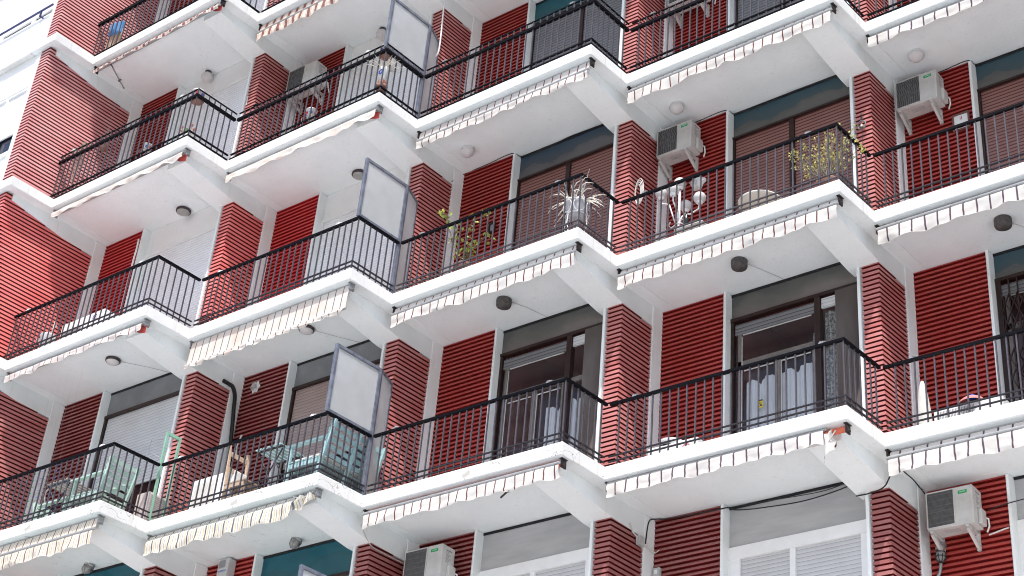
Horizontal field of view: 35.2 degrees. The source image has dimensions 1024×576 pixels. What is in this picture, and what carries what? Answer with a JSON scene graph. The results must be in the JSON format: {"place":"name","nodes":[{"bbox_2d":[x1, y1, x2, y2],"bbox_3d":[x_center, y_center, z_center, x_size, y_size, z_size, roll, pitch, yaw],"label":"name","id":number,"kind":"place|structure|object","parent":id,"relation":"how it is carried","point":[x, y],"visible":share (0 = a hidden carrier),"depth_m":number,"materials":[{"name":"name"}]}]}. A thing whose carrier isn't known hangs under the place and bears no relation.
{"place":"outdoors","nodes":[
{"label":"outdoors","id":0,"kind":"place"},
{"bbox_2d":[59,309,117,339],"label":"floor unit","id":1,"kind":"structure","parent":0,"point":[86,319],"depth_m":24.44,"materials":[{"name":"white plastic"}]},
{"bbox_2d":[648,437,702,455],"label":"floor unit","id":2,"kind":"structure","parent":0,"point":[679,446],"depth_m":19.48,"materials":[{"name":"white plastic"}]},
{"bbox_2d":[934,396,1008,420],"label":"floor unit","id":3,"kind":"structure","parent":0,"point":[971,405],"depth_m":18.10,"materials":[{"name":"white plastic"}]},
{"label":"ground","id":4,"kind":"structure","parent":0,"visible":0},
{"bbox_2d":[0,0,57,181],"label":"white apartment building","id":5,"kind":"structure","parent":4,"relation":"on","point":[25,25],"depth_m":27.75,"materials":[{"name":"paint"}]},
{"bbox_2d":[0,87,27,154],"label":"window","id":6,"kind":"structure","parent":5,"relation":"in","point":[10,108],"depth_m":27.01,"materials":[{"name":"white glass"}]},
{"bbox_2d":[0,0,54,42],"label":"window","id":7,"kind":"structure","parent":5,"relation":"in","point":[22,9],"depth_m":28.68,"materials":[{"name":"white glass"}]},
{"bbox_2d":[0,0,1023,575],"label":"apartment building","id":8,"kind":"structure","parent":4,"relation":"on","point":[586,324],"depth_m":21.71,"materials":[{"name":"white paint"}]},
{"bbox_2d":[33,496,67,519],"bbox_3d":[-6.388,3.353,22.798,0.814,0.676,0.530,-19,-40,33],"label":"slatted armchair","id":9,"kind":"object","parent":8,"relation":"on","point":[49,503],"visible":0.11,"depth_m":22.84,"materials":[{"name":"green paint"}]},
{"bbox_2d":[0,514,104,569],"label":"awning","id":10,"kind":"object","parent":8,"relation":"attached to","point":[50,544],"visible":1,"depth_m":21.40,"materials":[{"name":"fabric"}]},
{"bbox_2d":[47,477,91,514],"bbox_3d":[-6.181,3.062,22.318,0.469,0.681,0.460,-19,-40,33],"label":"folding table","id":11,"kind":"object","parent":8,"relation":"on","point":[68,487],"visible":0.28,"depth_m":22.44,"materials":[{"name":"grey wood"}]},
{"bbox_2d":[4,318,150,382],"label":"awning","id":12,"kind":"object","parent":8,"relation":"attached to","point":[139,328],"visible":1,"depth_m":23.27,"materials":[{"name":"fabric"}]},
{"bbox_2d":[0,442,160,528],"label":"balcony railing","id":13,"kind":"object","parent":8,"relation":"on","point":[101,447],"visible":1,"depth_m":21.78,"materials":[{"name":"black metal"}]},
{"bbox_2d":[81,562,94,574],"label":"caged lamp","id":14,"kind":"object","parent":8,"relation":"attached to","point":[87,568],"visible":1,"depth_m":22.49,"materials":[{"name":"metal"}]},
{"bbox_2d":[3,255,200,359],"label":"balcony railing","id":15,"kind":"object","parent":8,"relation":"on","point":[103,280],"visible":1,"depth_m":23.57,"materials":[{"name":"black metal"}]},
{"bbox_2d":[67,454,140,509],"bbox_3d":[-5.567,2.798,21.928,0.814,0.814,0.530,-19,-40,33],"label":"slatted armchair","id":16,"kind":"object","parent":8,"relation":"on","point":[123,481],"visible":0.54,"depth_m":21.87,"materials":[{"name":"green paint"}]},
{"bbox_2d":[105,356,120,365],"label":"ceiling lamp","id":17,"kind":"object","parent":8,"relation":"attached to","point":[113,360],"visible":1,"depth_m":23.66,"materials":[{"name":"white glass"}]},
{"bbox_2d":[50,147,191,218],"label":"awning","id":18,"kind":"object","parent":8,"relation":"attached to","point":[181,156],"visible":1,"depth_m":24.86,"materials":[{"name":"fabric"}]},
{"bbox_2d":[89,390,179,490],"bbox_3d":[-5.492,2.717,23.297,1.895,2.410,0.070,-19,-40,33],"label":"balcony window","id":19,"kind":"structure","parent":8,"relation":"in","point":[134,428],"depth_m":23.69,"materials":[{"name":"white glass"}]},
{"bbox_2d":[49,88,236,198],"bbox_3d":[-5.898,-2.074,25.697,3.392,0.963,0.787,-19,-40,33],"label":"balcony railing","id":20,"kind":"object","parent":8,"relation":"on","point":[148,120],"visible":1,"depth_m":25.19,"materials":[{"name":"black metal"}]},
{"bbox_2d":[133,491,168,520],"bbox_3d":[-4.894,3.041,21.871,0.266,0.440,0.360,-19,-40,33],"label":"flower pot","id":21,"kind":"object","parent":8,"relation":"on","point":[149,501],"visible":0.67,"depth_m":21.79,"materials":[{"name":"white plastic"}]},
{"bbox_2d":[92,0,226,74],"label":"awning","id":22,"kind":"object","parent":8,"relation":"attached to","point":[217,6],"visible":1,"depth_m":26.51,"materials":[{"name":"fabric"}]},
{"bbox_2d":[148,431,181,520],"bbox_3d":[-4.743,2.605,22.059,0.028,1.340,0.252,-22,-41,36],"label":"green frame","id":23,"kind":"object","parent":8,"relation":"on","point":[168,434],"visible":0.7,"depth_m":22.11,"materials":[{"name":"paint"}]},
{"bbox_2d":[132,225,215,328],"bbox_3d":[-5.251,0.224,24.876,1.895,2.330,0.070,-19,-40,33],"label":"balcony window","id":24,"kind":"structure","parent":8,"relation":"in","point":[191,253],"depth_m":25.15,"materials":[{"name":"white plastic"}]},
{"bbox_2d":[92,0,259,55],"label":"balcony railing","id":25,"kind":"object","parent":8,"relation":"on","point":[120,13],"visible":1,"depth_m":27.42,"materials":[{"name":"black metal"}]},
{"bbox_2d":[176,206,190,216],"bbox_3d":[-5.216,-1.202,25.628,0.244,0.083,0.244,-19,-40,33],"label":"ceiling lamp","id":26,"kind":"object","parent":8,"relation":"attached to","point":[184,211],"visible":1,"depth_m":25.57,"materials":[{"name":"white glass"}]},
{"bbox_2d":[201,70,212,82],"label":"ceiling lamp","id":27,"kind":"object","parent":8,"relation":"attached to","point":[207,75],"visible":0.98,"depth_m":27.30,"materials":[{"name":"white glass"}]},
{"bbox_2d":[173,74,248,160],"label":"balcony window","id":28,"kind":"structure","parent":8,"relation":"in","point":[231,94],"depth_m":26.76,"materials":[{"name":"white glass"}]},
{"bbox_2d":[189,470,246,508],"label":"floor unit","id":29,"kind":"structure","parent":8,"relation":"on","point":[213,482],"depth_m":21.73,"materials":[{"name":"white plastic"}]},
{"bbox_2d":[216,557,235,575],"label":"alarm box","id":30,"kind":"object","parent":8,"relation":"attached to","point":[226,566],"visible":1,"depth_m":21.84,"materials":[{"name":"grey plastic"}]},
{"bbox_2d":[222,379,236,441],"bbox_3d":[-4.147,2.243,23.091,0.367,2.026,0.103,24,-37,-27],"label":"pipe","id":31,"kind":"object","parent":8,"relation":"attached to","point":[233,388],"visible":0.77,"depth_m":23.44,"materials":[{"name":"black metal"}]},
{"bbox_2d":[143,487,322,555],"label":"awning","id":32,"kind":"object","parent":8,"relation":"attached to","point":[239,521],"visible":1,"depth_m":20.54,"materials":[{"name":"fabric"}]},
{"bbox_2d":[291,490,314,509],"bbox_3d":[-2.577,2.613,19.843,0.380,0.226,0.079,-19,-40,33],"label":"torn canvas","id":33,"kind":"object","parent":32,"relation":"hanging from","point":[299,502],"visible":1,"depth_m":19.86,"materials":[{"name":"white fabric"}]},
{"bbox_2d":[221,445,261,499],"bbox_3d":[-3.560,2.568,21.465,0.467,1.023,0.390,-19,-40,33],"label":"chair","id":34,"kind":"object","parent":8,"relation":"on","point":[247,461],"visible":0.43,"depth_m":21.46,"materials":[{"name":"brown wood"}]},
{"bbox_2d":[243,0,264,13],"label":"balcony window","id":35,"kind":"structure","parent":8,"relation":"in","point":[260,3],"depth_m":27.72,"materials":[{"name":"white glass"}]},
{"bbox_2d":[151,411,371,517],"bbox_3d":[-3.313,2.478,21.157,3.168,0.876,0.786,-19,-40,33],"label":"balcony railing","id":36,"kind":"object","parent":8,"relation":"on","point":[313,417],"visible":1,"depth_m":20.66,"materials":[{"name":"black metal"}]},
{"bbox_2d":[183,281,355,369],"bbox_3d":[-3.384,0.556,22.107,3.146,0.510,0.166,-19,-40,33],"label":"awning","id":37,"kind":"object","parent":8,"relation":"attached to","point":[297,316],"visible":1,"depth_m":22.04,"materials":[{"name":"fabric"}]},
{"bbox_2d":[256,443,303,488],"bbox_3d":[-3.059,2.461,20.929,0.469,0.721,0.440,-19,-40,33],"label":"folding table","id":38,"kind":"object","parent":8,"relation":"on","point":[280,448],"visible":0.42,"depth_m":21.08,"materials":[{"name":"blue paint"}]},
{"bbox_2d":[289,537,301,548],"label":"caged lamp","id":39,"kind":"object","parent":8,"relation":"attached to","point":[295,542],"visible":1,"depth_m":21.11,"materials":[{"name":"metal"}]},
{"bbox_2d":[193,215,399,325],"bbox_3d":[-3.069,-0.048,22.757,3.168,0.876,0.786,-19,-40,33],"label":"balcony railing","id":40,"kind":"object","parent":8,"relation":"on","point":[339,225],"visible":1,"depth_m":22.27,"materials":[{"name":"black metal"}]},
{"bbox_2d":[256,0,339,41],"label":"awning","id":41,"kind":"object","parent":8,"relation":"attached to","point":[305,10],"visible":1,"depth_m":25.70,"materials":[{"name":"fabric"}]},
{"bbox_2d":[224,104,383,183],"bbox_3d":[-3.130,-2.077,23.775,3.146,0.256,0.167,-19,-40,33],"label":"awning","id":42,"kind":"object","parent":8,"relation":"attached to","point":[338,129],"visible":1,"depth_m":23.59,"materials":[{"name":"fabric"}]},
{"bbox_2d":[286,60,328,114],"bbox_3d":[-3.304,-3.277,26.316,0.685,0.660,0.391,-19,-40,33],"label":"air conditioner","id":43,"kind":"object","parent":8,"relation":"attached to","point":[304,73],"visible":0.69,"depth_m":26.25,"materials":[{"name":"plastic"}]},
{"bbox_2d":[298,564,325,575],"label":"glass screen","id":44,"kind":"object","parent":8,"relation":"on","point":[304,570],"visible":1,"depth_m":19.22,"materials":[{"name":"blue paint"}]},
{"bbox_2d":[229,43,423,159],"bbox_3d":[-2.821,-2.610,24.381,3.174,0.963,0.787,-19,-40,33],"label":"balcony railing","id":45,"kind":"object","parent":8,"relation":"on","point":[386,51],"visible":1,"depth_m":23.91,"materials":[{"name":"black metal"}]},
{"bbox_2d":[276,358,380,483],"bbox_3d":[-2.491,2.207,22.035,1.870,2.410,0.070,-19,-40,33],"label":"balcony window","id":46,"kind":"structure","parent":8,"relation":"in","point":[309,398],"depth_m":22.70,"materials":[{"name":"brown glass"}]},
{"bbox_2d":[283,418,385,492],"bbox_3d":[-2.268,2.308,20.650,0.814,0.814,1.010,-19,-40,33],"label":"slatted bench","id":47,"kind":"object","parent":8,"relation":"on","point":[339,452],"visible":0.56,"depth_m":20.49,"materials":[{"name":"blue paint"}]},
{"bbox_2d":[311,206,395,290],"bbox_3d":[-2.250,-0.285,23.613,1.870,2.330,0.070,-19,-40,33],"label":"balcony window","id":48,"kind":"structure","parent":8,"relation":"in","point":[351,213],"depth_m":23.99,"materials":[{"name":"white plastic"}]},
{"bbox_2d":[325,343,392,494],"bbox_3d":[-1.960,1.752,20.710,0.148,1.830,1.190,-16,-38,31],"label":"glass screen","id":49,"kind":"object","parent":8,"relation":"on","point":[359,394],"visible":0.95,"depth_m":20.82,"materials":[{"name":"grey glass"}]},
{"bbox_2d":[342,56,419,114],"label":"balcony window","id":50,"kind":"structure","parent":8,"relation":"in","point":[391,75],"depth_m":25.56,"materials":[{"name":"white glass"}]},
{"bbox_2d":[366,55,403,92],"bbox_3d":[-1.861,-3.019,23.385,0.567,0.755,0.458,2,-32,5],"label":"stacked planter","id":51,"kind":"object","parent":8,"relation":"on","point":[385,74],"visible":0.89,"depth_m":23.39,"materials":[{"name":"ceramic"}]},
{"bbox_2d":[356,157,417,293],"bbox_3d":[-1.716,-0.770,22.307,0.148,1.820,1.190,-16,-38,31],"label":"glass screen","id":52,"kind":"object","parent":8,"relation":"on","point":[388,203],"visible":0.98,"depth_m":22.43,"materials":[{"name":"white glass"}]},
{"bbox_2d":[384,0,438,119],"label":"glass screen","id":53,"kind":"object","parent":8,"relation":"on","point":[411,35],"visible":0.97,"depth_m":24.03,"materials":[{"name":"white glass"}]},
{"bbox_2d":[403,543,457,575],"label":"air conditioner","id":54,"kind":"object","parent":8,"relation":"attached to","point":[436,560],"visible":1,"depth_m":20.25,"materials":[{"name":"plastic"}]},
{"bbox_2d":[362,457,567,529],"bbox_3d":[-0.645,2.490,19.323,3.104,0.289,0.164,-19,-40,33],"label":"awning","id":55,"kind":"object","parent":8,"relation":"attached to","point":[489,487],"visible":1,"depth_m":19.19,"materials":[{"name":"fabric"}]},
{"bbox_2d":[436,208,495,269],"bbox_3d":[-0.653,-0.685,21.790,1.073,1.319,0.362,-19,-40,33],"label":"climbing plant","id":56,"kind":"object","parent":8,"relation":"on","point":[467,255],"visible":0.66,"depth_m":21.72,"materials":[{"name":"green plant"}]},
{"bbox_2d":[460,145,473,157],"bbox_3d":[-0.655,-1.984,23.642,0.206,0.143,0.206,-19,-40,33],"label":"ceiling lamp","id":57,"kind":"object","parent":8,"relation":"attached to","point":[466,151],"visible":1,"depth_m":23.59,"materials":[{"name":"white glass"}]},
{"bbox_2d":[390,241,582,327],"bbox_3d":[-0.403,-0.001,20.902,3.104,0.372,0.160,-19,-40,33],"label":"awning","id":58,"kind":"object","parent":8,"relation":"attached to","point":[499,281],"visible":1,"depth_m":20.78,"materials":[{"name":"fabric"}]},
{"bbox_2d":[367,377,607,492],"bbox_3d":[-0.339,1.978,19.914,3.126,0.876,0.786,-19,-40,33],"label":"balcony railing","id":59,"kind":"object","parent":8,"relation":"on","point":[396,429],"visible":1,"depth_m":19.43,"materials":[{"name":"black metal"}]},
{"bbox_2d":[496,296,511,309],"bbox_3d":[-0.108,0.202,21.416,0.210,0.108,0.210,-19,-40,33],"label":"ceiling lamp","id":60,"kind":"object","parent":8,"relation":"attached to","point":[503,302],"visible":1,"depth_m":21.36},
{"bbox_2d":[416,57,595,148],"bbox_3d":[-0.163,-2.527,22.495,3.104,0.379,0.175,-19,-40,33],"label":"awning","id":61,"kind":"object","parent":8,"relation":"attached to","point":[516,99],"visible":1,"depth_m":22.43,"materials":[{"name":"fabric"}]},
{"bbox_2d":[395,173,619,290],"bbox_3d":[-0.095,-0.548,21.514,3.126,0.876,0.786,-19,-40,33],"label":"balcony railing","id":62,"kind":"object","parent":8,"relation":"on","point":[558,183],"visible":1,"depth_m":21.05,"materials":[{"name":"black metal"}]},
{"bbox_2d":[419,0,629,117],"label":"balcony railing","id":63,"kind":"object","parent":8,"relation":"on","point":[573,10],"visible":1,"depth_m":22.69,"materials":[{"name":"black metal"}]},
{"bbox_2d":[451,124,602,181],"bbox_3d":[0.293,-1.923,23.483,2.630,0.291,0.229,-14,-37,28],"label":"cable","id":64,"kind":"object","parent":8,"relation":"attached to","point":[535,152],"visible":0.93,"depth_m":23.55,"materials":[{"name":"black rubber"}]},
{"bbox_2d":[478,547,588,575],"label":"balcony window","id":65,"kind":"structure","parent":8,"relation":"in","point":[572,563],"depth_m":19.56,"materials":[{"name":"white plastic"}]},
{"bbox_2d":[492,322,602,459],"bbox_3d":[0.487,1.697,20.802,1.828,2.440,0.123,-19,-40,33],"label":"balcony window","id":66,"kind":"structure","parent":8,"relation":"in","point":[590,337],"depth_m":20.96,"materials":[{"name":"glass"}]},
{"bbox_2d":[512,142,613,250],"bbox_3d":[0.727,-0.805,22.384,1.828,2.380,0.075,-19,-40,33],"label":"balcony window","id":67,"kind":"structure","parent":8,"relation":"in","point":[599,160],"depth_m":22.79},
{"bbox_2d":[530,0,621,68],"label":"balcony window","id":68,"kind":"structure","parent":8,"relation":"in","point":[616,5],"depth_m":24.39,"materials":[{"name":"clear glass"}]},
{"bbox_2d":[548,169,606,231],"bbox_3d":[0.870,-0.924,20.780,0.914,0.899,0.626,-19,-40,33],"label":"potted plant","id":69,"kind":"object","parent":8,"relation":"on","point":[575,206],"visible":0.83,"depth_m":20.62,"materials":[{"name":"white plant"}]},
{"bbox_2d":[629,523,658,553],"bbox_3d":[1.577,3.020,19.452,0.498,0.241,0.073,27,-38,-30],"label":"junction box","id":70,"kind":"object","parent":8,"relation":"attached to","point":[640,540],"visible":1,"depth_m":19.38,"materials":[{"name":"grey plastic"}]},
{"bbox_2d":[669,101,683,114],"bbox_3d":[2.285,-2.482,22.405,0.206,0.143,0.206,-19,-40,33],"label":"ceiling lamp","id":71,"kind":"object","parent":8,"relation":"attached to","point":[676,107],"visible":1,"depth_m":22.35,"materials":[{"name":"white glass"}]},
{"bbox_2d":[655,177,705,234],"bbox_3d":[2.186,-0.883,21.068,0.499,1.345,0.659,15,-33,-15],"label":"globe lamp stand","id":72,"kind":"object","parent":8,"relation":"on","point":[680,202],"visible":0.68,"depth_m":21.15,"materials":[{"name":"white plastic"}]},
{"bbox_2d":[656,119,705,180],"bbox_3d":[2.358,-1.922,22.435,0.625,0.680,0.340,-19,-40,33],"label":"air conditioner","id":73,"kind":"object","parent":8,"relation":"attached to","point":[680,142],"visible":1,"depth_m":22.37,"materials":[{"name":"metal"}]},
{"bbox_2d":[668,0,715,28],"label":"air conditioner","id":74,"kind":"object","parent":8,"relation":"attached to","point":[673,2],"visible":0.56,"depth_m":23.80,"materials":[{"name":"metal"}]},
{"bbox_2d":[689,177,705,190],"bbox_3d":[2.527,-1.462,22.108,0.264,0.273,0.074,-19,-40,33],"label":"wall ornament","id":75,"kind":"object","parent":8,"relation":"attached to","point":[696,183],"depth_m":22.05,"materials":[{"name":"white ceramic"}]},
{"bbox_2d":[605,422,851,497],"bbox_3d":[2.337,1.962,18.087,3.162,0.233,0.170,-19,-40,33],"label":"awning","id":76,"kind":"object","parent":8,"relation":"attached to","point":[694,469],"visible":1,"depth_m":18.03,"materials":[{"name":"fabric"}]},
{"bbox_2d":[824,429,836,463],"bbox_3d":[3.397,1.689,17.277,0.175,0.393,0.076,-19,-40,33],"label":"torn canvas","id":77,"kind":"object","parent":76,"relation":"hanging from","point":[830,442],"visible":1,"depth_m":17.29,"materials":[{"name":"white fabric"}]},
{"bbox_2d":[617,194,843,289],"bbox_3d":[2.578,-0.513,19.657,3.162,0.352,0.166,-19,-40,33],"label":"awning","id":78,"kind":"object","parent":8,"relation":"attached to","point":[779,227],"visible":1,"depth_m":19.54,"materials":[{"name":"fabric"}]},
{"bbox_2d":[627,2,836,103],"bbox_3d":[2.820,-3.042,21.255,3.162,0.349,0.173,-19,-40,33],"label":"awning","id":79,"kind":"object","parent":8,"relation":"attached to","point":[752,46],"visible":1,"depth_m":21.13,"materials":[{"name":"fabric"}]},
{"bbox_2d":[731,256,747,271],"bbox_3d":[2.840,-0.293,20.185,0.210,0.108,0.210,-19,-40,33],"label":"ceiling lamp","id":80,"kind":"object","parent":8,"relation":"attached to","point":[739,263],"visible":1,"depth_m":20.13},
{"bbox_2d":[607,337,882,463],"bbox_3d":[2.642,1.476,18.665,3.184,0.876,0.786,-19,-40,33],"label":"balcony railing","id":81,"kind":"object","parent":8,"relation":"on","point":[823,345],"visible":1,"depth_m":18.20,"materials":[{"name":"black metal"}]},
{"bbox_2d":[619,122,872,251],"bbox_3d":[2.886,-1.050,20.265,3.184,0.876,0.786,-19,-40,33],"label":"balcony railing","id":82,"kind":"object","parent":8,"relation":"on","point":[760,152],"visible":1,"depth_m":19.82,"materials":[{"name":"black metal"}]},
{"bbox_2d":[645,486,847,543],"bbox_3d":[2.796,2.631,18.936,2.750,0.374,0.181,-17,-38,31],"label":"cable","id":83,"kind":"object","parent":8,"relation":"attached to","point":[735,509],"visible":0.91,"depth_m":19.19,"materials":[{"name":"black rubber"}]},
{"bbox_2d":[629,0,864,72],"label":"balcony railing","id":84,"kind":"object","parent":8,"relation":"on","point":[668,14],"visible":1,"depth_m":21.92,"materials":[{"name":"black metal"}]},
{"bbox_2d":[738,190,781,211],"bbox_3d":[3.084,-0.891,20.055,0.560,0.425,0.560,-19,-40,33],"label":"round table","id":85,"kind":"object","parent":8,"relation":"on","point":[754,196],"visible":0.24,"depth_m":20.04,"materials":[{"name":"beige plastic"}]},
{"bbox_2d":[695,76,837,122],"bbox_3d":[3.327,-2.513,22.266,2.680,0.072,0.129,-16,-38,30],"label":"cable","id":86,"kind":"object","parent":8,"relation":"attached to","point":[768,102],"visible":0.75,"depth_m":22.15,"materials":[{"name":"black rubber"}]},
{"bbox_2d":[736,0,797,26],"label":"balcony window","id":87,"kind":"structure","parent":8,"relation":"in","point":[762,3],"depth_m":23.30,"materials":[{"name":"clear glass"}]},
{"bbox_2d":[732,94,851,214],"bbox_3d":[3.709,-1.308,21.136,1.886,2.380,0.075,-19,-40,33],"label":"balcony window","id":88,"kind":"structure","parent":8,"relation":"in","point":[837,110],"depth_m":21.55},
{"bbox_2d":[730,281,860,433],"bbox_3d":[3.469,1.195,19.554,1.886,2.440,0.127,-19,-40,33],"label":"balcony window","id":89,"kind":"structure","parent":8,"relation":"in","point":[841,322],"depth_m":19.73,"materials":[{"name":"glass"}]},
{"bbox_2d":[728,519,867,575],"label":"balcony window","id":90,"kind":"structure","parent":8,"relation":"in","point":[838,550],"depth_m":18.31,"materials":[{"name":"white plastic"}]},
{"bbox_2d":[789,123,865,185],"bbox_3d":[3.821,-1.493,19.478,0.887,0.943,0.541,-19,-40,33],"label":"yellow bush","id":91,"kind":"object","parent":8,"relation":"on","point":[823,172],"visible":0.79,"depth_m":19.48,"materials":[{"name":"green plant"}]},
{"bbox_2d":[867,0,919,20],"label":"balcony railing","id":92,"kind":"object","parent":8,"relation":"on","point":[893,4],"visible":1,"depth_m":20.88,"materials":[{"name":"black metal"}]},
{"bbox_2d":[908,48,923,62],"bbox_3d":[5.279,-3.020,21.100,0.206,0.143,0.206,-19,-40,33],"label":"ceiling lamp","id":93,"kind":"object","parent":8,"relation":"attached to","point":[915,55],"visible":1,"depth_m":21.05,"materials":[{"name":"white glass"}]},
{"bbox_2d":[895,69,950,135],"bbox_3d":[5.391,-2.438,21.147,0.640,0.680,0.340,-19,-40,33],"label":"air conditioner","id":94,"kind":"object","parent":8,"relation":"attached to","point":[920,94],"visible":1,"depth_m":21.08,"materials":[{"name":"metal"}]},
{"bbox_2d":[916,381,932,424],"bbox_3d":[4.699,1.468,18.396,0.223,0.945,0.226,-19,-40,33],"label":"canvas cone","id":95,"kind":"object","parent":8,"relation":"on","point":[921,398],"visible":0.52,"depth_m":18.42,"materials":[{"name":"white fabric"}]},
{"bbox_2d":[865,0,984,46],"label":"awning","id":96,"kind":"object","parent":8,"relation":"attached to","point":[918,22],"visible":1,"depth_m":20.41,"materials":[{"name":"fabric"}]},
{"bbox_2d":[935,541,946,562],"bbox_3d":[4.771,2.945,17.988,0.134,0.255,0.137,-19,-40,33],"label":"caged lamp","id":97,"kind":"object","parent":8,"relation":"attached to","point":[940,556],"visible":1,"depth_m":17.94,"materials":[{"name":"metal"}]},
{"bbox_2d":[873,101,1023,207],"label":"balcony railing","id":98,"kind":"object","parent":8,"relation":"on","point":[947,130],"visible":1,"depth_m":19.09,"materials":[{"name":"black metal"}]},
{"bbox_2d":[874,181,1023,244],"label":"awning","id":99,"kind":"object","parent":8,"relation":"attached to","point":[929,220],"visible":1,"depth_m":18.69,"materials":[{"name":"fabric"}]},
{"bbox_2d":[883,328,1023,429],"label":"balcony railing","id":100,"kind":"object","parent":8,"relation":"on","point":[913,359],"visible":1,"depth_m":17.57,"materials":[{"name":"black metal"}]},
{"bbox_2d":[885,421,1023,475],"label":"awning","id":101,"kind":"object","parent":8,"relation":"attached to","point":[995,440],"visible":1,"depth_m":17.16,"materials":[{"name":"fabric"}]},
{"bbox_2d":[925,484,989,551],"bbox_3d":[4.957,2.583,17.919,0.615,0.670,0.338,-19,-40,33],"label":"air conditioner","id":102,"kind":"object","parent":8,"relation":"attached to","point":[954,511],"visible":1,"depth_m":17.86,"materials":[{"name":"metal"}]},
{"bbox_2d":[952,110,970,132],"bbox_3d":[5.776,-2.141,20.770,0.230,0.270,0.030,-19,-40,33],"label":"framed sign","id":103,"kind":"object","parent":8,"relation":"attached to","point":[960,117],"visible":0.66,"depth_m":20.79,"materials":[{"name":"white wood"}]},
{"bbox_2d":[977,73,1023,173],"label":"balcony window","id":104,"kind":"structure","parent":8,"relation":"in","point":[1005,93],"depth_m":20.56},
{"bbox_2d":[994,214,1011,230],"bbox_3d":[5.775,-0.762,18.996,0.210,0.108,0.210,-19,-40,33],"label":"ceiling lamp","id":105,"kind":"object","parent":8,"relation":"attached to","point":[1002,222],"visible":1,"depth_m":18.94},
{"bbox_2d":[994,271,1023,402],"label":"balcony window","id":106,"kind":"structure","parent":8,"relation":"in","point":[1013,288],"depth_m":19.14,"materials":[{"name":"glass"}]},
{"bbox_2d":[999,276,1023,402],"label":"folding gate","id":107,"kind":"structure","parent":8,"relation":"attached to","point":[1014,351],"depth_m":18.95,"materials":[{"name":"metal"}]},
{"bbox_2d":[1017,519,1023,575],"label":"balcony window","id":108,"kind":"structure","parent":8,"relation":"in","point":[1020,523],"depth_m":17.61,"materials":[{"name":"white plastic"}]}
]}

